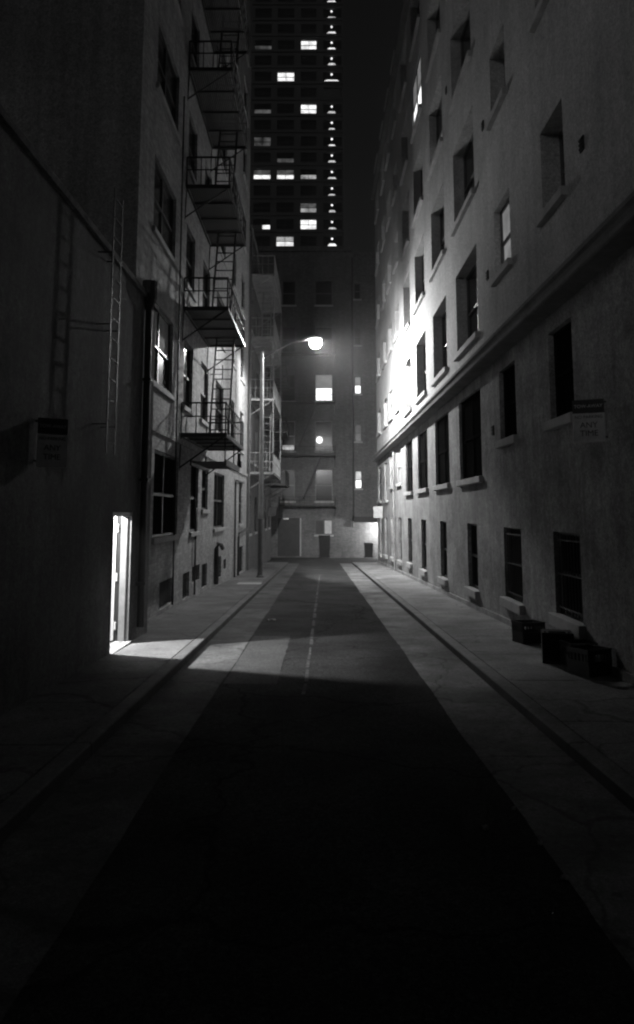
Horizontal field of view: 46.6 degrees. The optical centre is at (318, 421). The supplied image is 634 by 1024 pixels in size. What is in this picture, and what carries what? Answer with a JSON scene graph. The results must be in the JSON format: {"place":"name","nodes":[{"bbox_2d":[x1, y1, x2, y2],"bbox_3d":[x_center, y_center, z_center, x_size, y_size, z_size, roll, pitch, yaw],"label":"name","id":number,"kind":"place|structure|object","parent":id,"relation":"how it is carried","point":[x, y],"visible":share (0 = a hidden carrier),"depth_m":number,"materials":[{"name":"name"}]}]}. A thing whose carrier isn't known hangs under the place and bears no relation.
{"place":"outdoors","nodes":[
{"label":"outdoors","id":0,"kind":"place"},
{"bbox_2d":[0,562,284,803],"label":"pavement","id":1,"kind":"structure","parent":0,"point":[40,731],"depth_m":8.14,"materials":[{"name":"grey concrete"}]},
{"bbox_2d":[256,336,322,577],"bbox_3d":[-1.155,1.338,29.658,2.630,9.728,0.502,0,-7,0],"label":"street lamp","id":2,"kind":"object","parent":1,"relation":"on","point":[315,342],"visible":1,"depth_m":29.63,"materials":[{"name":"metal"}]},
{"bbox_2d":[250,0,343,246],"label":"apartment tower","id":3,"kind":"structure","parent":0,"point":[296,174],"depth_m":159.12,"materials":[{"name":"concrete"}]},
{"bbox_2d":[253,203,269,211],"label":"window","id":4,"kind":"structure","parent":3,"relation":"in","point":[257,207],"depth_m":157.13,"materials":[{"name":"black glass"}]},
{"bbox_2d":[253,186,269,194],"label":"window","id":5,"kind":"structure","parent":3,"relation":"in","point":[257,190],"depth_m":157.59,"materials":[{"name":"black glass"}]},
{"bbox_2d":[253,170,270,178],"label":"window","id":6,"kind":"structure","parent":3,"relation":"in","point":[257,174],"depth_m":158.02,"materials":[{"name":"grey glass"}]},
{"bbox_2d":[254,153,270,161],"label":"window","id":7,"kind":"structure","parent":3,"relation":"in","point":[258,157],"depth_m":158.52,"materials":[{"name":"black glass"}]},
{"bbox_2d":[254,137,270,145],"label":"window","id":8,"kind":"structure","parent":3,"relation":"in","point":[258,141],"depth_m":158.95,"materials":[{"name":"grey glass"}]},
{"bbox_2d":[254,121,270,129],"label":"window","id":9,"kind":"structure","parent":3,"relation":"in","point":[258,125],"depth_m":159.37,"materials":[{"name":"black glass"}]},
{"bbox_2d":[254,88,270,96],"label":"window","id":10,"kind":"structure","parent":3,"relation":"in","point":[258,92],"depth_m":160.35,"materials":[{"name":"black glass"}]},
{"bbox_2d":[255,9,271,17],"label":"window","id":11,"kind":"structure","parent":3,"relation":"in","point":[259,13],"depth_m":162.60,"materials":[{"name":"black glass"}]},
{"bbox_2d":[276,237,293,245],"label":"window","id":12,"kind":"structure","parent":3,"relation":"in","point":[280,241],"depth_m":156.18,"materials":[{"name":"grey glass"}]},
{"bbox_2d":[276,220,293,228],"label":"window","id":13,"kind":"structure","parent":3,"relation":"in","point":[280,224],"depth_m":156.63,"materials":[{"name":"black glass"}]},
{"bbox_2d":[276,203,293,211],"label":"window","id":14,"kind":"structure","parent":3,"relation":"in","point":[281,207],"depth_m":157.13,"materials":[{"name":"black glass"}]},
{"bbox_2d":[277,186,293,194],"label":"window","id":15,"kind":"structure","parent":3,"relation":"in","point":[281,190],"depth_m":157.59,"materials":[{"name":"black glass"}]},
{"bbox_2d":[277,170,293,178],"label":"window","id":16,"kind":"structure","parent":3,"relation":"in","point":[281,174],"depth_m":158.02,"materials":[{"name":"grey glass"}]},
{"bbox_2d":[277,153,293,161],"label":"window","id":17,"kind":"structure","parent":3,"relation":"in","point":[281,157],"depth_m":158.52,"materials":[{"name":"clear glass"}]},
{"bbox_2d":[277,137,293,145],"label":"window","id":18,"kind":"structure","parent":3,"relation":"in","point":[281,141],"depth_m":158.95,"materials":[{"name":"black glass"}]},
{"bbox_2d":[277,121,293,129],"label":"window","id":19,"kind":"structure","parent":3,"relation":"in","point":[281,125],"depth_m":159.37,"materials":[{"name":"black glass"}]},
{"bbox_2d":[277,88,293,96],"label":"window","id":20,"kind":"structure","parent":3,"relation":"in","point":[281,92],"depth_m":160.35,"materials":[{"name":"black glass"}]},
{"bbox_2d":[277,72,293,80],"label":"window","id":21,"kind":"structure","parent":3,"relation":"in","point":[281,76],"depth_m":160.78,"materials":[{"name":"grey glass"}]},
{"bbox_2d":[278,9,294,17],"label":"window","id":22,"kind":"structure","parent":3,"relation":"in","point":[282,13],"depth_m":162.60,"materials":[{"name":"black glass"}]},
{"bbox_2d":[300,237,316,245],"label":"window","id":23,"kind":"structure","parent":3,"relation":"in","point":[304,241],"depth_m":156.18,"materials":[{"name":"black glass"}]},
{"bbox_2d":[300,220,316,228],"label":"window","id":24,"kind":"structure","parent":3,"relation":"in","point":[304,224],"depth_m":156.63,"materials":[{"name":"grey glass"}]},
{"bbox_2d":[300,203,316,211],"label":"window","id":25,"kind":"structure","parent":3,"relation":"in","point":[304,207],"depth_m":157.13,"materials":[{"name":"grey glass"}]},
{"bbox_2d":[300,186,316,194],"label":"window","id":26,"kind":"structure","parent":3,"relation":"in","point":[304,190],"depth_m":157.59,"materials":[{"name":"black glass"}]},
{"bbox_2d":[300,170,316,178],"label":"window","id":27,"kind":"structure","parent":3,"relation":"in","point":[304,174],"depth_m":158.02,"materials":[{"name":"grey glass"}]},
{"bbox_2d":[0,563,633,1023],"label":"road","id":28,"kind":"structure","parent":0,"point":[326,849],"depth_m":3.82,"materials":[{"name":"black asphalt"}]},
{"bbox_2d":[223,636,289,683],"bbox_3d":[-0.819,3.485,10.957,0.661,0.126,4.200,0,-7,0],"label":"road patch","id":29,"kind":"object","parent":28,"relation":"on","point":[260,661],"visible":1,"depth_m":10.34,"materials":[{"name":"grey asphalt"}]},
{"bbox_2d":[302,575,320,693],"bbox_3d":[-0.053,4.928,20.368,0.089,0.733,24.435,0,-7,0],"label":"road marking","id":30,"kind":"object","parent":28,"relation":"on","point":[308,659],"visible":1,"depth_m":12.13,"materials":[{"name":"white paint"}]},
{"bbox_2d":[267,558,377,563],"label":"cross alley","id":31,"kind":"structure","parent":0,"point":[320,560],"depth_m":50.78,"materials":[{"name":"grey asphalt"}]},
{"bbox_2d":[318,535,329,557],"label":"wheelie bin","id":32,"kind":"object","parent":31,"relation":"on","point":[324,544],"visible":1,"depth_m":55.50,"materials":[{"name":"black plastic"}]},
{"bbox_2d":[253,0,402,256],"label":"sky","id":33,"kind":"structure","parent":0,"point":[370,27],"materials":[{"name":"black"}]},
{"bbox_2d":[355,562,633,777],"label":"pavement","id":34,"kind":"structure","parent":0,"point":[596,713],"depth_m":8.76,"materials":[{"name":"concrete"}]},
{"bbox_2d":[511,619,545,643],"bbox_3d":[3.319,3.327,11.636,0.394,0.324,0.394,1,-9,-12],"label":"milk crate","id":35,"kind":"object","parent":34,"relation":"on","point":[522,633],"visible":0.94,"depth_m":11.49,"materials":[{"name":"plastic"}]},
{"bbox_2d":[541,629,573,663],"bbox_3d":[3.207,3.026,9.883,0.404,0.404,0.354,-2,-7,14],"label":"milk crate","id":36,"kind":"object","parent":34,"relation":"on","point":[550,642],"visible":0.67,"depth_m":10.02,"materials":[{"name":"plastic"}]},
{"bbox_2d":[559,639,597,666],"bbox_3d":[3.380,3.019,9.558,0.364,0.304,0.364,1,-9,-6],"label":"milk crate","id":37,"kind":"object","parent":34,"relation":"on","point":[563,651],"visible":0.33,"depth_m":9.60,"materials":[{"name":"black plastic"}]},
{"bbox_2d":[565,644,611,677],"bbox_3d":[3.318,2.930,9.014,0.384,0.314,0.384,3,-9,-24],"label":"milk crate","id":38,"kind":"object","parent":34,"relation":"on","point":[588,662],"visible":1,"depth_m":8.89,"materials":[{"name":"plastic"}]},
{"bbox_3d":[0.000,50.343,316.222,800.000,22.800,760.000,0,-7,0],"label":"ground","id":39,"kind":"structure","parent":0,"visible":0},
{"bbox_2d":[0,104,158,715],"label":"dark building","id":40,"kind":"structure","parent":39,"relation":"on","point":[74,551],"depth_m":8.69,"materials":[{"name":"paint"}]},
{"bbox_2d":[34,417,67,467],"bbox_3d":[-2.863,0.227,7.837,0.370,0.520,0.017,5,-9,-38],"label":"parking sign","id":41,"kind":"object","parent":40,"relation":"attached to","point":[51,450],"visible":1,"depth_m":7.84,"materials":[{"name":"grey metal"}]},
{"bbox_2d":[91,188,123,455],"bbox_3d":[-2.889,-1.363,10.071,0.222,3.640,0.460,0,-7,0],"label":"roof ladder","id":42,"kind":"object","parent":40,"relation":"attached to","point":[114,238],"visible":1,"depth_m":10.04,"materials":[{"name":"grey metal"}]},
{"bbox_2d":[110,516,118,640],"bbox_3d":[-3.733,2.455,11.638,1.115,1.976,0.065,0,-7,0],"label":"door","id":43,"kind":"structure","parent":40,"relation":"in","point":[116,526],"depth_m":11.61,"materials":[{"name":"paint"}]},
{"bbox_2d":[0,0,251,620],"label":"painted building","id":44,"kind":"structure","parent":39,"relation":"on","point":[97,104],"depth_m":16.11,"materials":[{"name":"paint"}]},
{"bbox_2d":[154,311,174,401],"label":"window","id":45,"kind":"structure","parent":44,"relation":"in","point":[161,361],"depth_m":16.30,"materials":[{"name":"glass"}]},
{"bbox_2d":[151,451,179,544],"bbox_3d":[-3.405,1.691,16.316,0.200,1.940,2.780,0,-7,0],"label":"window","id":46,"kind":"structure","parent":44,"relation":"in","point":[164,465],"depth_m":16.36,"materials":[{"name":"glass"}]},
{"bbox_2d":[152,161,178,270],"bbox_3d":[-3.405,-4.552,16.226,0.200,1.710,2.480,0,-7,0],"label":"window","id":47,"kind":"structure","parent":44,"relation":"in","point":[162,227],"depth_m":16.27,"materials":[{"name":"black glass"}]},
{"bbox_2d":[156,25,181,145],"bbox_3d":[-3.405,-7.628,16.603,0.200,1.710,2.480,0,-7,0],"label":"window","id":48,"kind":"structure","parent":44,"relation":"in","point":[166,83],"depth_m":16.65,"materials":[{"name":"black glass"}]},
{"bbox_2d":[182,342,194,415],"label":"window","id":49,"kind":"structure","parent":44,"relation":"in","point":[186,380],"depth_m":19.37,"materials":[{"name":"black glass"}]},
{"bbox_2d":[185,230,196,302],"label":"window","id":50,"kind":"structure","parent":44,"relation":"in","point":[189,248],"depth_m":19.67,"materials":[{"name":"black glass"}]},
{"bbox_2d":[188,117,196,183],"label":"window","id":51,"kind":"structure","parent":44,"relation":"in","point":[191,161],"depth_m":19.98,"materials":[{"name":"black glass"}]},
{"bbox_2d":[189,466,199,536],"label":"window","id":52,"kind":"structure","parent":44,"relation":"in","point":[192,533],"depth_m":20.29,"materials":[{"name":"glass"}]},
{"bbox_2d":[190,12,199,84],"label":"window","id":53,"kind":"structure","parent":44,"relation":"in","point":[193,57],"depth_m":20.46,"materials":[{"name":"black glass"}]},
{"bbox_2d":[200,364,208,428],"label":"window","id":54,"kind":"structure","parent":44,"relation":"in","point":[203,371],"depth_m":22.12,"materials":[{"name":"glass"}]},
{"bbox_2d":[202,264,207,305],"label":"window","id":55,"kind":"structure","parent":44,"relation":"in","point":[205,281],"depth_m":22.62,"materials":[{"name":"black glass"}]},
{"bbox_2d":[201,470,209,513],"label":"window","id":56,"kind":"structure","parent":44,"relation":"in","point":[203,511],"depth_m":22.18,"materials":[{"name":"glass"}]},
{"bbox_2d":[179,0,248,477],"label":"fire escape","id":57,"kind":"object","parent":44,"relation":"attached to","point":[221,225],"visible":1,"depth_m":20.61,"materials":[{"name":"black metal"}]},
{"bbox_2d":[214,383,221,432],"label":"window","id":58,"kind":"structure","parent":44,"relation":"in","point":[217,412],"depth_m":25.40,"materials":[{"name":"black glass"}]},
{"bbox_2d":[213,473,225,531],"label":"window","id":59,"kind":"structure","parent":44,"relation":"in","point":[217,516],"depth_m":25.31,"materials":[{"name":"glass"}]},
{"bbox_2d":[0,562,287,828],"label":"kerb","id":60,"kind":"structure","parent":39,"relation":"on","point":[18,800],"depth_m":6.26,"materials":[{"name":"concrete"}]},
{"bbox_2d":[0,563,287,844],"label":"kerb face","id":61,"kind":"object","parent":60,"relation":"attached to","point":[21,816],"visible":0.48,"depth_m":6.04},
{"bbox_2d":[0,564,298,1022],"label":"gutter","id":62,"kind":"object","parent":39,"relation":"on","point":[59,845],"visible":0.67,"depth_m":4.81,"materials":[{"name":"grey concrete"}]},
{"bbox_2d":[245,222,272,570],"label":"brick building","id":63,"kind":"structure","parent":39,"relation":"on","point":[253,431],"depth_m":39.16,"materials":[{"name":"brick"}]},
{"bbox_2d":[249,255,281,490],"bbox_3d":[-2.813,-2.070,39.648,1.236,11.773,7.000,0,-7,0],"label":"fire escape","id":64,"kind":"object","parent":63,"relation":"attached to","point":[265,294],"visible":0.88,"depth_m":38.69,"materials":[{"name":"paint"}]},
{"bbox_2d":[264,365,288,498],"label":"fire escape","id":65,"kind":"object","parent":63,"relation":"attached to","point":[285,388],"visible":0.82,"depth_m":48.88,"materials":[{"name":"black metal"}]},
{"bbox_2d":[258,247,377,557],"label":"brick building","id":66,"kind":"structure","parent":39,"relation":"on","point":[328,295],"depth_m":58.38,"materials":[{"name":"grey brick"}]},
{"bbox_2d":[280,469,295,502],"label":"window","id":67,"kind":"structure","parent":66,"relation":"in","point":[289,493],"depth_m":57.92,"materials":[{"name":"grey glass"}]},
{"bbox_2d":[281,421,295,452],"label":"window","id":68,"kind":"structure","parent":66,"relation":"in","point":[291,442],"depth_m":58.40,"materials":[{"name":"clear glass"}]},
{"bbox_2d":[281,375,295,401],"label":"window","id":69,"kind":"structure","parent":66,"relation":"in","point":[291,377],"depth_m":58.87,"materials":[{"name":"paint"}]},
{"bbox_2d":[282,327,294,351],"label":"window","id":70,"kind":"structure","parent":66,"relation":"in","point":[288,333],"depth_m":59.38,"materials":[{"name":"paint"}]},
{"bbox_2d":[278,518,299,555],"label":"door","id":71,"kind":"structure","parent":66,"relation":"in","point":[288,529],"depth_m":57.44,"materials":[{"name":"grey metal"}]},
{"bbox_2d":[282,282,296,306],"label":"window","id":72,"kind":"structure","parent":66,"relation":"in","point":[288,287],"depth_m":59.83,"materials":[{"name":"glass"}]},
{"bbox_2d":[278,344,335,515],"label":"fire escape","id":73,"kind":"object","parent":66,"relation":"attached to","point":[315,404],"visible":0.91,"depth_m":57.66,"materials":[{"name":"black metal"}]},
{"bbox_2d":[315,327,331,351],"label":"window","id":74,"kind":"structure","parent":66,"relation":"in","point":[324,332],"depth_m":59.39,"materials":[{"name":"paint"}]},
{"bbox_2d":[314,282,332,306],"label":"window","id":75,"kind":"structure","parent":66,"relation":"in","point":[323,290],"depth_m":59.83,"materials":[{"name":"glass"}]},
{"bbox_2d":[314,469,333,502],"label":"window","id":76,"kind":"structure","parent":66,"relation":"in","point":[323,477],"depth_m":57.93,"materials":[{"name":"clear glass"}]},
{"bbox_2d":[314,421,333,452],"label":"window","id":77,"kind":"structure","parent":66,"relation":"in","point":[323,429],"depth_m":58.42,"materials":[{"name":"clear glass"}]},
{"bbox_2d":[314,375,333,401],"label":"window","id":78,"kind":"structure","parent":66,"relation":"in","point":[323,383],"depth_m":58.89,"materials":[{"name":"grey glass"}]},
{"bbox_2d":[314,520,333,536],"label":"window","id":79,"kind":"structure","parent":66,"relation":"in","point":[322,527],"depth_m":57.54,"materials":[{"name":"paint"}]},
{"bbox_2d":[341,564,633,969],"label":"gutter","id":80,"kind":"object","parent":39,"relation":"on","point":[579,819],"visible":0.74,"depth_m":5.39,"materials":[{"name":"concrete"}]},
{"bbox_2d":[352,562,633,798],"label":"kerb","id":81,"kind":"structure","parent":39,"relation":"on","point":[616,774],"depth_m":6.93,"materials":[{"name":"concrete"}]},
{"bbox_2d":[352,563,633,812],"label":"kerb face","id":82,"kind":"object","parent":81,"relation":"attached to","point":[621,795],"visible":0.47,"depth_m":6.72},
{"bbox_2d":[371,0,633,685],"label":"plaster building","id":83,"kind":"structure","parent":39,"relation":"on","point":[502,194],"depth_m":13.72,"materials":[{"name":"paint"}]},
{"bbox_2d":[404,441,412,495],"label":"window","id":84,"kind":"structure","parent":83,"relation":"in","point":[409,446],"depth_m":29.52,"materials":[{"name":"glass"}]},
{"bbox_2d":[408,3,419,61],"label":"window","id":85,"kind":"structure","parent":83,"relation":"in","point":[418,15],"depth_m":27.27,"materials":[{"name":"paint"}]},
{"bbox_2d":[410,56,421,143],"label":"window","id":86,"kind":"structure","parent":83,"relation":"in","point":[416,90],"depth_m":26.95,"materials":[{"name":"glass"}]},
{"bbox_2d":[411,168,422,227],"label":"window","id":87,"kind":"structure","parent":83,"relation":"in","point":[420,202],"depth_m":26.73,"materials":[{"name":"paint"}]},
{"bbox_2d":[412,254,424,315],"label":"window","id":88,"kind":"structure","parent":83,"relation":"in","point":[422,295],"depth_m":26.71,"materials":[{"name":"paint"}]},
{"bbox_2d":[414,343,426,404],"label":"window","id":89,"kind":"structure","parent":83,"relation":"in","point":[424,393],"depth_m":26.79,"materials":[{"name":"glass"}]},
{"bbox_2d":[415,430,428,493],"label":"window","id":90,"kind":"structure","parent":83,"relation":"in","point":[424,488],"depth_m":25.70,"materials":[{"name":"glass"}]},
{"bbox_2d":[419,520,426,576],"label":"window","id":91,"kind":"structure","parent":83,"relation":"in","point":[423,572],"depth_m":25.45,"materials":[{"name":"paint"}]},
{"bbox_2d":[425,2,440,82],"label":"window","id":92,"kind":"structure","parent":83,"relation":"in","point":[438,30],"depth_m":23.09,"materials":[{"name":"paint"}]},
{"bbox_2d":[427,96,442,180],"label":"window","id":93,"kind":"structure","parent":83,"relation":"in","point":[439,139],"depth_m":23.07,"materials":[{"name":"paint"}]},
{"bbox_2d":[428,205,445,281],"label":"window","id":94,"kind":"structure","parent":83,"relation":"in","point":[442,232],"depth_m":22.92,"materials":[{"name":"paint"}]},
{"bbox_2d":[430,311,447,386],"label":"window","id":95,"kind":"structure","parent":83,"relation":"in","point":[444,324],"depth_m":22.58,"materials":[{"name":"glass"}]},
{"bbox_2d":[432,414,450,490],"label":"window","id":96,"kind":"structure","parent":83,"relation":"in","point":[443,424],"depth_m":21.61,"materials":[{"name":"glass"}]},
{"bbox_2d":[437,521,447,585],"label":"window","id":97,"kind":"structure","parent":83,"relation":"in","point":[442,580],"depth_m":21.44,"materials":[{"name":"glass"}]},
{"bbox_2d":[448,8,471,116],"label":"window","id":98,"kind":"structure","parent":83,"relation":"in","point":[465,40],"depth_m":19.12,"materials":[{"name":"glass"}]},
{"bbox_2d":[450,133,475,236],"bbox_3d":[3.700,-6.137,18.244,0.440,2.210,2.700,0,-7,0],"label":"window","id":99,"kind":"structure","parent":83,"relation":"in","point":[468,157],"depth_m":18.80,"materials":[{"name":"glass"}]},
{"bbox_2d":[453,262,479,361],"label":"window","id":100,"kind":"structure","parent":83,"relation":"in","point":[471,280],"depth_m":18.48,"materials":[{"name":"glass"}]},
{"bbox_2d":[456,389,483,486],"bbox_3d":[3.595,0.438,17.437,0.230,2.120,2.700,0,-7,0],"label":"window","id":101,"kind":"structure","parent":83,"relation":"in","point":[471,407],"depth_m":17.51,"materials":[{"name":"glass"}]},
{"bbox_2d":[464,524,479,598],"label":"window","id":102,"kind":"structure","parent":83,"relation":"in","point":[470,591],"depth_m":17.37,"materials":[{"name":"glass"}]},
{"bbox_2d":[485,58,506,130],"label":"window","id":103,"kind":"structure","parent":83,"relation":"in","point":[502,94],"depth_m":14.56,"materials":[{"name":"paint"}]},
{"bbox_2d":[490,199,512,286],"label":"window","id":104,"kind":"structure","parent":83,"relation":"in","point":[507,261],"depth_m":14.58,"materials":[{"name":"glass"}]},
{"bbox_2d":[495,364,518,448],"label":"window","id":105,"kind":"structure","parent":83,"relation":"in","point":[511,437],"depth_m":14.18,"materials":[{"name":"glass"}]},
{"bbox_2d":[500,528,524,615],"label":"window","id":106,"kind":"structure","parent":83,"relation":"in","point":[514,562],"depth_m":13.61,"materials":[{"name":"glass"}]},
{"bbox_2d":[528,0,548,32],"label":"window","id":107,"kind":"structure","parent":83,"relation":"in","point":[540,8],"depth_m":11.80,"materials":[{"name":"paint"}]},
{"bbox_2d":[535,129,567,227],"bbox_3d":[3.715,-3.945,11.280,0.470,1.540,1.250,0,-7,0],"label":"window","id":108,"kind":"structure","parent":83,"relation":"in","point":[562,191],"depth_m":11.35,"materials":[{"name":"paint"}]},
{"bbox_2d":[543,321,573,431],"bbox_3d":[3.605,-0.669,10.878,0.250,1.520,1.250,0,-7,0],"label":"window","id":109,"kind":"structure","parent":83,"relation":"in","point":[563,356],"depth_m":11.08,"materials":[{"name":"glass"}]},
{"bbox_2d":[548,532,585,638],"bbox_3d":[3.605,2.301,10.573,0.250,1.390,1.330,0,-7,0],"label":"window","id":110,"kind":"structure","parent":83,"relation":"in","point":[571,605],"depth_m":10.64,"materials":[{"name":"glass"}]},
{"bbox_2d":[572,398,607,442],"bbox_3d":[3.410,-0.007,9.216,0.430,0.540,0.017,-4,-8,28],"label":"parking sign","id":111,"kind":"object","parent":83,"relation":"attached to","point":[589,426],"visible":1,"depth_m":9.22,"materials":[{"name":"grey metal"}]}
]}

